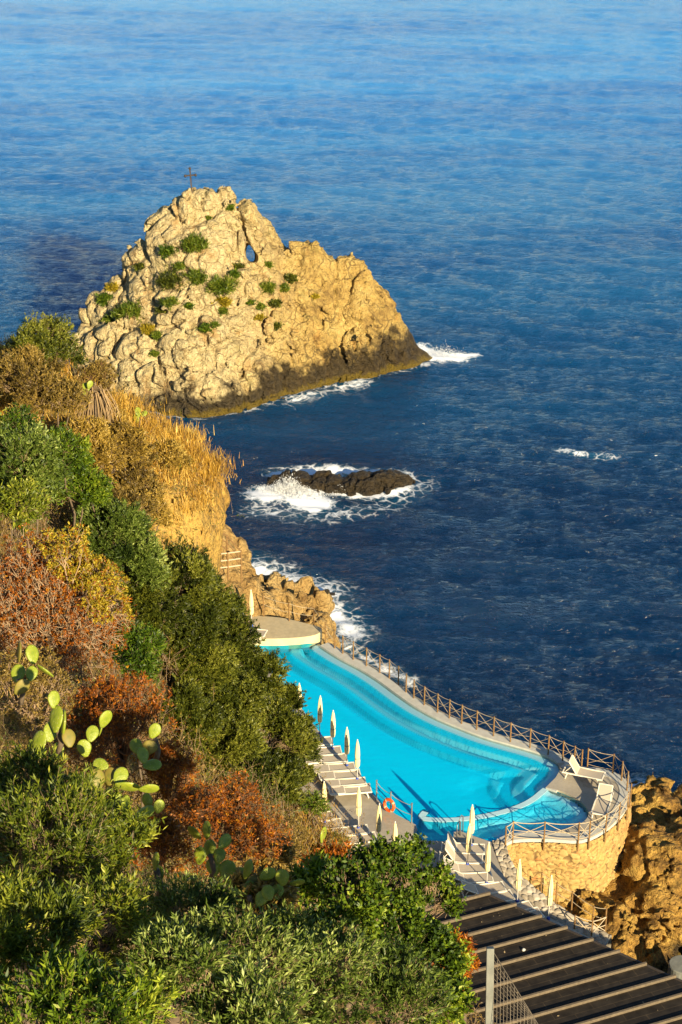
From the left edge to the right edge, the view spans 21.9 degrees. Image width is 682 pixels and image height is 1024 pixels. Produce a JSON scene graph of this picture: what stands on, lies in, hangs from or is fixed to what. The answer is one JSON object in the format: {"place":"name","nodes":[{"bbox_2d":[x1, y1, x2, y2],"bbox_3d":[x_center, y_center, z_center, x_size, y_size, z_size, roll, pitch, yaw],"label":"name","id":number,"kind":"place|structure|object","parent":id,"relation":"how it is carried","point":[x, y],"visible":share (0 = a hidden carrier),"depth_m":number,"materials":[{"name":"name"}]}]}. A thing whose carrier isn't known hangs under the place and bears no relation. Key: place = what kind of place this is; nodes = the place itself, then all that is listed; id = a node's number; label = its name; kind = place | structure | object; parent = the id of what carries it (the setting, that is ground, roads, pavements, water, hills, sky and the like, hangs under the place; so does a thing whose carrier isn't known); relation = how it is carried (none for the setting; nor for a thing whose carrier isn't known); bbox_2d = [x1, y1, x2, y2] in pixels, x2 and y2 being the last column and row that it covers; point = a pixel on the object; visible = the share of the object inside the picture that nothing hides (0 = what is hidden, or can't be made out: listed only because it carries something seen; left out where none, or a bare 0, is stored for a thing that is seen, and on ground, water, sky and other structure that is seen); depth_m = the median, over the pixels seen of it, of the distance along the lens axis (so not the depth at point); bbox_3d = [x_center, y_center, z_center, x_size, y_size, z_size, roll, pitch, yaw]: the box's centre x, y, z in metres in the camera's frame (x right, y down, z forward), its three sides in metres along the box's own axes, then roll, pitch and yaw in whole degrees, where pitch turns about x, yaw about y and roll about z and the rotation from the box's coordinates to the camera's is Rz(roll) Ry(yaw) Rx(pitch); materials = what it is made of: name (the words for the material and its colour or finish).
{"place":"outdoors","nodes":[
{"label":"outdoors","id":0,"kind":"place"},
{"bbox_2d":[43,382,229,635],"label":"cliff","id":1,"kind":"structure","parent":0,"point":[187,526],"depth_m":69.55,"materials":[{"name":"stone"}]},
{"bbox_2d":[19,370,92,428],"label":"scrub bush","id":2,"kind":"object","parent":1,"relation":"on","point":[66,392],"visible":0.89,"depth_m":60.63,"materials":[{"name":"brown plant"}]},
{"bbox_2d":[74,382,120,424],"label":"dead agave","id":3,"kind":"object","parent":1,"relation":"on","point":[100,403],"visible":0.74,"depth_m":66.39,"materials":[{"name":"brown plant"}]},
{"bbox_2d":[78,357,118,396],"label":"twiggy shrub","id":4,"kind":"object","parent":1,"relation":"on","point":[99,371],"visible":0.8,"depth_m":67.62,"materials":[{"name":"brown plant"}]},
{"bbox_2d":[86,433,129,483],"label":"scrub bush","id":5,"kind":"object","parent":1,"relation":"on","point":[107,455],"visible":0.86,"depth_m":62.85,"materials":[{"name":"yellow plant"}]},
{"bbox_2d":[100,404,129,424],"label":"scrub bush","id":6,"kind":"object","parent":1,"relation":"on","point":[124,417],"visible":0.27,"depth_m":67.70,"materials":[{"name":"brown plant"}]},
{"bbox_2d":[104,419,152,471],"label":"scrub bush","id":7,"kind":"object","parent":1,"relation":"on","point":[132,438],"visible":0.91,"depth_m":65.82,"materials":[{"name":"brown plant"}]},
{"bbox_2d":[109,464,165,501],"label":"scrub bush","id":8,"kind":"object","parent":1,"relation":"on","point":[145,481],"visible":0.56,"depth_m":65.68,"materials":[{"name":"brown plant"}]},
{"bbox_2d":[118,439,158,475],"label":"scrub bush","id":9,"kind":"object","parent":1,"relation":"on","point":[147,459],"visible":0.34,"depth_m":66.82,"materials":[{"name":"brown plant"}]},
{"bbox_2d":[149,436,196,475],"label":"scrub bush","id":10,"kind":"object","parent":1,"relation":"on","point":[175,457],"visible":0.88,"depth_m":69.58,"materials":[{"name":"brown plant"}]},
{"bbox_2d":[0,345,469,1023],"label":"hillside","id":11,"kind":"structure","parent":0,"point":[4,731],"depth_m":54.07,"materials":[{"name":"soil"}]},
{"bbox_2d":[0,400,45,542],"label":"scrub bush","id":12,"kind":"object","parent":11,"relation":"on","point":[14,418],"visible":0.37,"depth_m":54.71,"materials":[{"name":"green plant"}]},
{"bbox_2d":[0,475,51,738],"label":"scrub bush","id":13,"kind":"object","parent":11,"relation":"on","point":[20,503],"visible":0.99,"depth_m":45.70,"materials":[{"name":"green plant"}]},
{"bbox_2d":[11,641,53,704],"bbox_3d":[-5.327,2.703,30.047,0.587,1.265,0.929,-14,29,-27],"label":"prickly pear","id":14,"kind":"object","parent":11,"relation":"on","point":[22,685],"visible":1,"depth_m":30.13,"materials":[{"name":"green plant"}]},
{"bbox_2d":[0,343,65,421],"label":"scrub bush","id":15,"kind":"object","parent":11,"relation":"on","point":[26,377],"visible":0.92,"depth_m":60.62,"materials":[{"name":"brown plant"}]},
{"bbox_2d":[0,419,74,604],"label":"scrub bush","id":16,"kind":"object","parent":11,"relation":"on","point":[25,453],"visible":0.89,"depth_m":48.40,"materials":[{"name":"green plant"}]},
{"bbox_2d":[0,643,81,740],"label":"twiggy shrub","id":17,"kind":"object","parent":11,"relation":"on","point":[43,681],"visible":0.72,"depth_m":32.72,"materials":[{"name":"brown plant"}]},
{"bbox_2d":[0,311,91,376],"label":"scrub bush","id":18,"kind":"object","parent":11,"relation":"on","point":[52,337],"visible":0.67,"depth_m":64.51,"materials":[{"name":"green plant"}]},
{"bbox_2d":[0,521,137,717],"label":"twiggy shrub","id":19,"kind":"object","parent":11,"relation":"on","point":[57,581],"visible":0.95,"depth_m":37.23,"materials":[{"name":"orange plant"}]},
{"bbox_2d":[29,691,111,758],"bbox_3d":[-4.082,3.310,26.580,1.220,1.360,0.875,-7,26,-14],"label":"prickly pear","id":20,"kind":"object","parent":11,"relation":"on","point":[51,731],"visible":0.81,"depth_m":26.39,"materials":[{"name":"green plant"}]},
{"bbox_2d":[45,421,95,547],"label":"scrub bush","id":21,"kind":"object","parent":11,"relation":"on","point":[81,461],"visible":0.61,"depth_m":56.78,"materials":[{"name":"green plant"}]},
{"bbox_2d":[0,740,167,1023],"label":"olive bush","id":22,"kind":"object","parent":11,"relation":"on","point":[53,805],"visible":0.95,"depth_m":18.38,"materials":[{"name":"green plant"}]},
{"bbox_2d":[51,460,116,554],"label":"scrub bush","id":23,"kind":"object","parent":11,"relation":"on","point":[93,487],"visible":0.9,"depth_m":57.47,"materials":[{"name":"green plant"}]},
{"bbox_2d":[61,415,113,452],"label":"scrub bush","id":24,"kind":"object","parent":11,"relation":"on","point":[95,430],"visible":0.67,"depth_m":62.61,"materials":[{"name":"brown plant"}]},
{"bbox_2d":[0,937,185,1023],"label":"olive bush","id":25,"kind":"object","parent":11,"relation":"on","point":[57,996],"visible":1,"depth_m":14.10,"materials":[{"name":"green plant"}]},
{"bbox_2d":[46,658,179,800],"bbox_3d":[-4.294,4.103,33.168,2.258,2.510,2.586,9,27,19],"label":"twiggy shrub","id":26,"kind":"object","parent":11,"relation":"on","point":[99,699],"visible":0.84,"depth_m":32.80,"materials":[{"name":"orange plant"}]},
{"bbox_2d":[90,618,143,739],"bbox_3d":[-6.394,5.303,50.742,1.786,5.266,2.091,0,25,0],"label":"scrub bush","id":27,"kind":"object","parent":11,"relation":"on","point":[104,644],"visible":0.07,"depth_m":49.89,"materials":[{"name":"brown plant"}]},
{"bbox_2d":[64,497,173,617],"bbox_3d":[-7.438,1.802,59.200,3.727,4.721,3.261,0,25,0],"label":"olive tree","id":28,"kind":"object","parent":11,"relation":"on","point":[134,546],"visible":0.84,"depth_m":58.23,"materials":[{"name":"green plant"}]},
{"bbox_2d":[89,758,164,818],"bbox_3d":[-3.054,4.029,25.596,1.112,0.870,0.598,3,26,6],"label":"prickly pear","id":29,"kind":"object","parent":11,"relation":"on","point":[119,775],"visible":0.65,"depth_m":25.55,"materials":[{"name":"green plant"}]},
{"bbox_2d":[94,483,159,618],"bbox_3d":[-7.537,2.088,62.847,2.379,6.563,2.152,0,25,0],"label":"scrub bush","id":30,"kind":"object","parent":11,"relation":"on","point":[127,496],"visible":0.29,"depth_m":61.87,"materials":[{"name":"brown plant"}]},
{"bbox_2d":[103,619,168,855],"bbox_3d":[-5.483,6.460,48.168,1.750,7.632,2.165,0,25,0],"label":"scrub bush","id":31,"kind":"object","parent":11,"relation":"on","point":[142,646],"visible":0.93,"depth_m":46.77,"materials":[{"name":"green plant"}]},
{"bbox_2d":[129,723,161,770],"bbox_3d":[-3.309,3.921,30.019,0.477,0.851,0.669,-10,27,-19],"label":"prickly pear","id":32,"kind":"object","parent":11,"relation":"on","point":[145,750],"visible":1,"depth_m":29.95,"materials":[{"name":"green plant"}]},
{"bbox_2d":[136,489,176,538],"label":"scrub bush","id":33,"kind":"object","parent":11,"relation":"on","point":[163,516],"visible":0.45,"depth_m":64.87,"materials":[{"name":"plant"}]},
{"bbox_2d":[152,852,164,896],"bbox_3d":[-2.182,4.374,21.061,0.144,0.789,0.323,0,25,0],"label":"prickly pear","id":34,"kind":"object","parent":11,"relation":"on","point":[158,870],"visible":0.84,"depth_m":21.02,"materials":[{"name":"green plant"}]},
{"bbox_2d":[121,809,196,878],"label":"twiggy shrub","id":35,"kind":"object","parent":11,"relation":"on","point":[170,834],"visible":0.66,"depth_m":26.76,"materials":[{"name":"orange plant"}]},
{"bbox_2d":[136,737,207,817],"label":"twiggy shrub","id":36,"kind":"object","parent":11,"relation":"on","point":[167,771],"visible":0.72,"depth_m":32.77,"materials":[{"name":"orange plant"}]},
{"bbox_2d":[111,533,240,691],"bbox_3d":[-5.936,4.316,62.111,3.646,7.712,6.542,5,26,10],"label":"olive tree","id":37,"kind":"object","parent":11,"relation":"on","point":[195,586],"visible":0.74,"depth_m":61.26,"materials":[{"name":"green plant"}]},
{"bbox_2d":[0,333,365,853],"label":"dry grass","id":38,"kind":"structure","parent":11,"relation":"on","point":[190,446],"depth_m":69.86,"materials":[{"name":"plant"}]},
{"bbox_2d":[164,779,222,842],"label":"twiggy shrub","id":39,"kind":"object","parent":11,"relation":"on","point":[181,801],"visible":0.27,"depth_m":37.67,"materials":[{"name":"orange plant"}]},
{"bbox_2d":[187,821,242,879],"bbox_3d":[-1.994,5.391,27.726,0.864,0.941,0.748,-14,29,-26],"label":"prickly pear","id":40,"kind":"object","parent":11,"relation":"on","point":[215,864],"visible":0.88,"depth_m":27.61,"materials":[{"name":"green plant"}]},
{"bbox_2d":[113,868,332,1023],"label":"olive bush","id":41,"kind":"object","parent":11,"relation":"on","point":[206,934],"visible":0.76,"depth_m":18.80,"materials":[{"name":"green plant"}]},
{"bbox_2d":[166,768,292,879],"bbox_3d":[-2.354,6.609,36.021,2.790,2.280,2.841,0,25,0],"label":"twiggy shrub","id":42,"kind":"object","parent":11,"relation":"on","point":[229,820],"visible":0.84,"depth_m":35.77,"materials":[{"name":"orange plant"}]},
{"bbox_2d":[220,533,242,584],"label":"wooden railing","id":43,"kind":"object","parent":11,"relation":"on","point":[228,552],"visible":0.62,"depth_m":93.39,"materials":[{"name":"brown wood"}]},
{"bbox_2d":[155,588,310,740],"bbox_3d":[-4.232,7.418,65.580,4.421,9.544,7.187,10,27,20],"label":"olive tree","id":44,"kind":"object","parent":11,"relation":"on","point":[237,664],"visible":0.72,"depth_m":63.69,"materials":[{"name":"green plant"}]},
{"bbox_2d":[151,673,325,810],"bbox_3d":[-3.481,8.653,63.979,4.811,9.630,10.136,13,28,24],"label":"olive tree","id":45,"kind":"object","parent":11,"relation":"on","point":[288,747],"visible":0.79,"depth_m":63.37,"materials":[{"name":"green plant"}]},
{"bbox_2d":[0,328,497,1023],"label":"ground cover","id":46,"kind":"object","parent":11,"relation":"on","point":[206,778],"visible":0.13,"depth_m":56.73,"materials":[{"name":"plant"}]},
{"bbox_2d":[225,816,301,1017],"bbox_3d":[-1.750,10.109,39.400,1.847,7.735,1.812,0,25,0],"label":"scrub bush","id":47,"kind":"object","parent":11,"relation":"on","point":[284,859],"visible":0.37,"depth_m":37.63,"materials":[{"name":"brown plant"}]},
{"bbox_2d":[226,857,301,916],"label":"scrub bush","id":48,"kind":"object","parent":11,"relation":"on","point":[289,895],"visible":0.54,"depth_m":26.76,"materials":[{"name":"green plant"}]},
{"bbox_2d":[230,859,304,913],"bbox_3d":[-1.129,5.749,26.607,1.167,1.001,0.630,0,25,0],"label":"prickly pear","id":49,"kind":"object","parent":11,"relation":"on","point":[265,894],"visible":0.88,"depth_m":26.60,"materials":[{"name":"green plant"}]},
{"bbox_2d":[257,810,311,871],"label":"twiggy shrub","id":50,"kind":"object","parent":11,"relation":"on","point":[291,823],"visible":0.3,"depth_m":41.99,"materials":[{"name":"brown plant"}]},
{"bbox_2d":[286,849,337,984],"bbox_3d":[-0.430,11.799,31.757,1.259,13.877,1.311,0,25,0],"label":"scrub bush","id":51,"kind":"object","parent":11,"relation":"on","point":[309,874],"visible":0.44,"depth_m":28.81,"materials":[{"name":"green plant"}]},
{"bbox_2d":[295,789,331,832],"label":"scrub bush","id":52,"kind":"object","parent":11,"relation":"on","point":[310,803],"visible":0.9,"depth_m":67.89,"materials":[{"name":"green plant"}]},
{"bbox_2d":[177,915,458,1023],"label":"olive bush","id":53,"kind":"object","parent":11,"relation":"on","point":[247,1001],"visible":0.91,"depth_m":19.11,"materials":[{"name":"green plant"}]},
{"bbox_2d":[293,839,353,1021],"bbox_3d":[-0.239,11.215,37.975,1.505,10.164,1.472,0,25,0],"label":"scrub bush","id":54,"kind":"object","parent":11,"relation":"on","point":[338,850],"visible":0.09,"depth_m":35.86,"materials":[{"name":"orange plant"}]},
{"bbox_2d":[295,831,479,1023],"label":"mastic bush","id":55,"kind":"object","parent":11,"relation":"on","point":[389,905],"visible":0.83,"depth_m":22.59,"materials":[{"name":"green plant"}]},
{"bbox_2d":[214,647,588,937],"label":"pool deck","id":56,"kind":"structure","parent":11,"relation":"on","point":[369,806],"depth_m":79.67,"materials":[{"name":"concrete"}]},
{"bbox_2d":[246,615,321,649],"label":"sun terrace","id":57,"kind":"structure","parent":56,"relation":"on","point":[283,633],"depth_m":94.80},
{"bbox_2d":[305,745,341,761],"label":"sun lounger","id":58,"kind":"object","parent":56,"relation":"on","point":[327,750],"visible":0.5,"depth_m":84.43,"materials":[{"name":"white plastic"}]},
{"bbox_2d":[305,753,347,764],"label":"sun lounger","id":59,"kind":"object","parent":56,"relation":"on","point":[340,758],"visible":0.72,"depth_m":83.73,"materials":[{"name":"white plastic"}]},
{"bbox_2d":[313,762,355,778],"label":"sun lounger","id":60,"kind":"object","parent":56,"relation":"on","point":[332,766],"visible":0.85,"depth_m":83.13,"materials":[{"name":"white plastic"}]},
{"bbox_2d":[318,768,360,780],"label":"sun lounger","id":61,"kind":"object","parent":56,"relation":"on","point":[336,775],"visible":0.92,"depth_m":82.55,"materials":[{"name":"white plastic"}]},
{"bbox_2d":[323,777,366,788],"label":"sun lounger","id":62,"kind":"object","parent":56,"relation":"on","point":[345,781],"visible":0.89,"depth_m":82.01,"materials":[{"name":"white plastic"}]},
{"bbox_2d":[327,824,369,835],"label":"sun lounger","id":63,"kind":"object","parent":56,"relation":"on","point":[365,828],"visible":0.43,"depth_m":78.66,"materials":[{"name":"white plastic"}]},
{"bbox_2d":[328,783,371,800],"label":"sun lounger","id":64,"kind":"object","parent":56,"relation":"on","point":[343,790],"visible":0.95,"depth_m":81.42,"materials":[{"name":"white plastic"}]},
{"bbox_2d":[348,831,377,844],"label":"sun lounger","id":65,"kind":"object","parent":56,"relation":"on","point":[367,837],"visible":0.34,"depth_m":78.14,"materials":[{"name":"white plastic"}]},
{"bbox_2d":[261,642,586,842],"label":"swimming pool","id":66,"kind":"structure","parent":56,"relation":"in","point":[441,772],"depth_m":85.00,"materials":[{"name":"liquid"}]},
{"bbox_2d":[438,840,482,863],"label":"sun lounger","id":67,"kind":"object","parent":56,"relation":"on","point":[458,857],"visible":0.92,"depth_m":76.77,"materials":[{"name":"white plastic"}]},
{"bbox_2d":[441,831,484,854],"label":"sun lounger","id":68,"kind":"object","parent":56,"relation":"on","point":[461,847],"visible":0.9,"depth_m":77.39,"materials":[{"name":"white plastic"}]},
{"bbox_2d":[443,857,486,872],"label":"sun lounger","id":69,"kind":"object","parent":56,"relation":"on","point":[469,868],"visible":0.68,"depth_m":76.13,"materials":[{"name":"white plastic"}]},
{"bbox_2d":[449,870,493,884],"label":"sun lounger","id":70,"kind":"object","parent":56,"relation":"on","point":[475,878],"visible":0.72,"depth_m":75.49,"materials":[{"name":"white plastic"}]},
{"bbox_2d":[459,880,506,897],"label":"sun lounger","id":71,"kind":"object","parent":56,"relation":"on","point":[493,887],"visible":0.82,"depth_m":74.82,"materials":[{"name":"white plastic"}]},
{"bbox_2d":[467,889,515,902],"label":"sun lounger","id":72,"kind":"object","parent":56,"relation":"on","point":[508,896],"visible":0.42,"depth_m":74.42,"materials":[{"name":"white plastic"}]},
{"bbox_2d":[515,859,521,902],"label":"closed parasol","id":73,"kind":"object","parent":56,"relation":"on","point":[518,877],"visible":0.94,"depth_m":73.52,"materials":[{"name":"fabric"}]},
{"bbox_2d":[546,875,552,921],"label":"closed parasol","id":74,"kind":"object","parent":56,"relation":"on","point":[550,895],"visible":0.86,"depth_m":72.55,"materials":[{"name":"fabric"}]},
{"bbox_2d":[425,891,681,1023],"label":"pergola","id":75,"kind":"object","parent":56,"relation":"on","point":[566,974],"visible":0.62,"depth_m":66.23,"materials":[{"name":"brown wood"}]},
{"bbox_2d":[427,926,480,987],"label":"twiggy shrub","id":76,"kind":"object","parent":11,"relation":"on","point":[469,947],"visible":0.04,"depth_m":24.40,"materials":[{"name":"orange plant"}]},
{"bbox_2d":[485,946,537,1023],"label":"wire fence","id":77,"kind":"object","parent":11,"relation":"on","point":[489,1001],"visible":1,"depth_m":26.98,"materials":[{"name":"metal"}]},
{"bbox_2d":[0,0,681,791],"bbox_3d":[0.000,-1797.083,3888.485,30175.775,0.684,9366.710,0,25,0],"label":"sea","id":78,"kind":"structure","parent":0,"point":[490,190],"depth_m":169.47,"materials":[{"name":"liquid"}]},
{"bbox_2d":[71,186,431,417],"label":"rock islet","id":79,"kind":"object","parent":78,"relation":"in","point":[349,324],"visible":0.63,"depth_m":139.33,"materials":[{"name":"stone"}]},
{"bbox_2d":[116,298,146,322],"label":"plant tuft","id":80,"kind":"object","parent":79,"relation":"on","point":[130,309],"visible":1,"depth_m":138.54,"materials":[{"name":"green plant"}]},
{"bbox_2d":[146,268,189,291],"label":"plant tuft","id":81,"kind":"object","parent":79,"relation":"on","point":[169,280],"visible":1,"depth_m":137.41,"materials":[{"name":"green plant"}]},
{"bbox_2d":[157,295,180,310],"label":"plant tuft","id":82,"kind":"object","parent":79,"relation":"on","point":[169,302],"visible":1,"depth_m":136.38,"materials":[{"name":"green plant"}]},
{"bbox_2d":[158,244,179,259],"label":"plant tuft","id":83,"kind":"object","parent":79,"relation":"on","point":[165,251],"visible":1,"depth_m":137.91,"materials":[{"name":"green plant"}]},
{"bbox_2d":[179,232,211,254],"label":"plant tuft","id":84,"kind":"object","parent":79,"relation":"on","point":[195,243],"visible":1,"depth_m":137.38,"materials":[{"name":"green plant"}]},
{"bbox_2d":[183,267,210,286],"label":"plant tuft","id":85,"kind":"object","parent":79,"relation":"on","point":[195,276],"visible":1,"depth_m":137.26,"materials":[{"name":"green plant"}]},
{"bbox_2d":[199,273,240,296],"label":"plant tuft","id":86,"kind":"object","parent":79,"relation":"on","point":[220,287],"visible":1,"depth_m":137.21,"materials":[{"name":"green plant"}]},
{"bbox_2d":[219,524,340,656],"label":"rock outcrop","id":87,"kind":"object","parent":78,"relation":"in","point":[305,592],"visible":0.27,"depth_m":98.21,"materials":[{"name":"stone"}]},
{"bbox_2d":[266,469,414,496],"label":"wave washed rock","id":88,"kind":"object","parent":78,"relation":"in","point":[365,483],"visible":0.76,"depth_m":123.96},
{"bbox_2d":[256,341,467,502],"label":"sea spray","id":89,"kind":"object","parent":78,"relation":"on","point":[291,487],"visible":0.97,"depth_m":123.62,"materials":[{"name":"white"}]},
{"bbox_2d":[330,643,568,796],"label":"sea wall","id":90,"kind":"structure","parent":78,"relation":"in","point":[558,794],"depth_m":89.16,"materials":[{"name":"grey concrete"}]},
{"bbox_2d":[325,624,582,766],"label":"rope fence","id":91,"kind":"object","parent":90,"relation":"on","point":[462,706],"visible":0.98,"depth_m":87.43,"materials":[{"name":"brown wood"}]},
{"bbox_2d":[497,762,631,905],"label":"stone wall","id":92,"kind":"structure","parent":78,"relation":"in","point":[569,867],"depth_m":79.23,"materials":[{"name":"stone"}]},
{"bbox_2d":[505,791,629,851],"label":"rope fence","id":93,"kind":"object","parent":92,"relation":"on","point":[619,806],"visible":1,"depth_m":78.36,"materials":[{"name":"brown wood"}]},
{"bbox_2d":[587,748,631,807],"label":"rope fence","id":94,"kind":"object","parent":92,"relation":"on","point":[621,776],"visible":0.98,"depth_m":82.57,"materials":[{"name":"brown wood"}]},
{"bbox_2d":[553,773,681,972],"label":"shore rock","id":95,"kind":"object","parent":78,"relation":"in","point":[640,897],"visible":0.54,"depth_m":79.32,"materials":[{"name":"stone"}]},
{"bbox_2d":[668,955,681,979],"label":"concrete drum","id":96,"kind":"object","parent":78,"relation":"in","point":[675,965],"visible":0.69,"depth_m":75.09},
{"bbox_2d":[492,840,611,947],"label":"footpath","id":97,"kind":"structure","parent":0,"point":[532,894],"depth_m":75.59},
{"bbox_2d":[540,872,606,929],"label":"rope fence","id":98,"kind":"object","parent":97,"relation":"on","point":[571,900],"visible":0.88,"depth_m":75.47,"materials":[{"name":"brown wood"}]},
{"bbox_2d":[574,915,606,935],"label":"rope fence","id":99,"kind":"object","parent":97,"relation":"on","point":[592,921],"visible":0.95,"depth_m":74.48,"materials":[{"name":"brown wood"}]},
{"bbox_2d":[513,763,626,843],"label":"terrace paving","id":100,"kind":"structure","parent":0,"point":[581,792],"depth_m":81.94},
{"bbox_2d":[562,755,605,784],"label":"sun lounger","id":101,"kind":"object","parent":100,"relation":"on","point":[578,770],"visible":1,"depth_m":82.69,"materials":[{"name":"white plastic"}]},
{"bbox_2d":[591,783,613,819],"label":"sun lounger","id":102,"kind":"object","parent":100,"relation":"on","point":[603,799],"visible":0.94,"depth_m":80.69,"materials":[{"name":"white plastic"}]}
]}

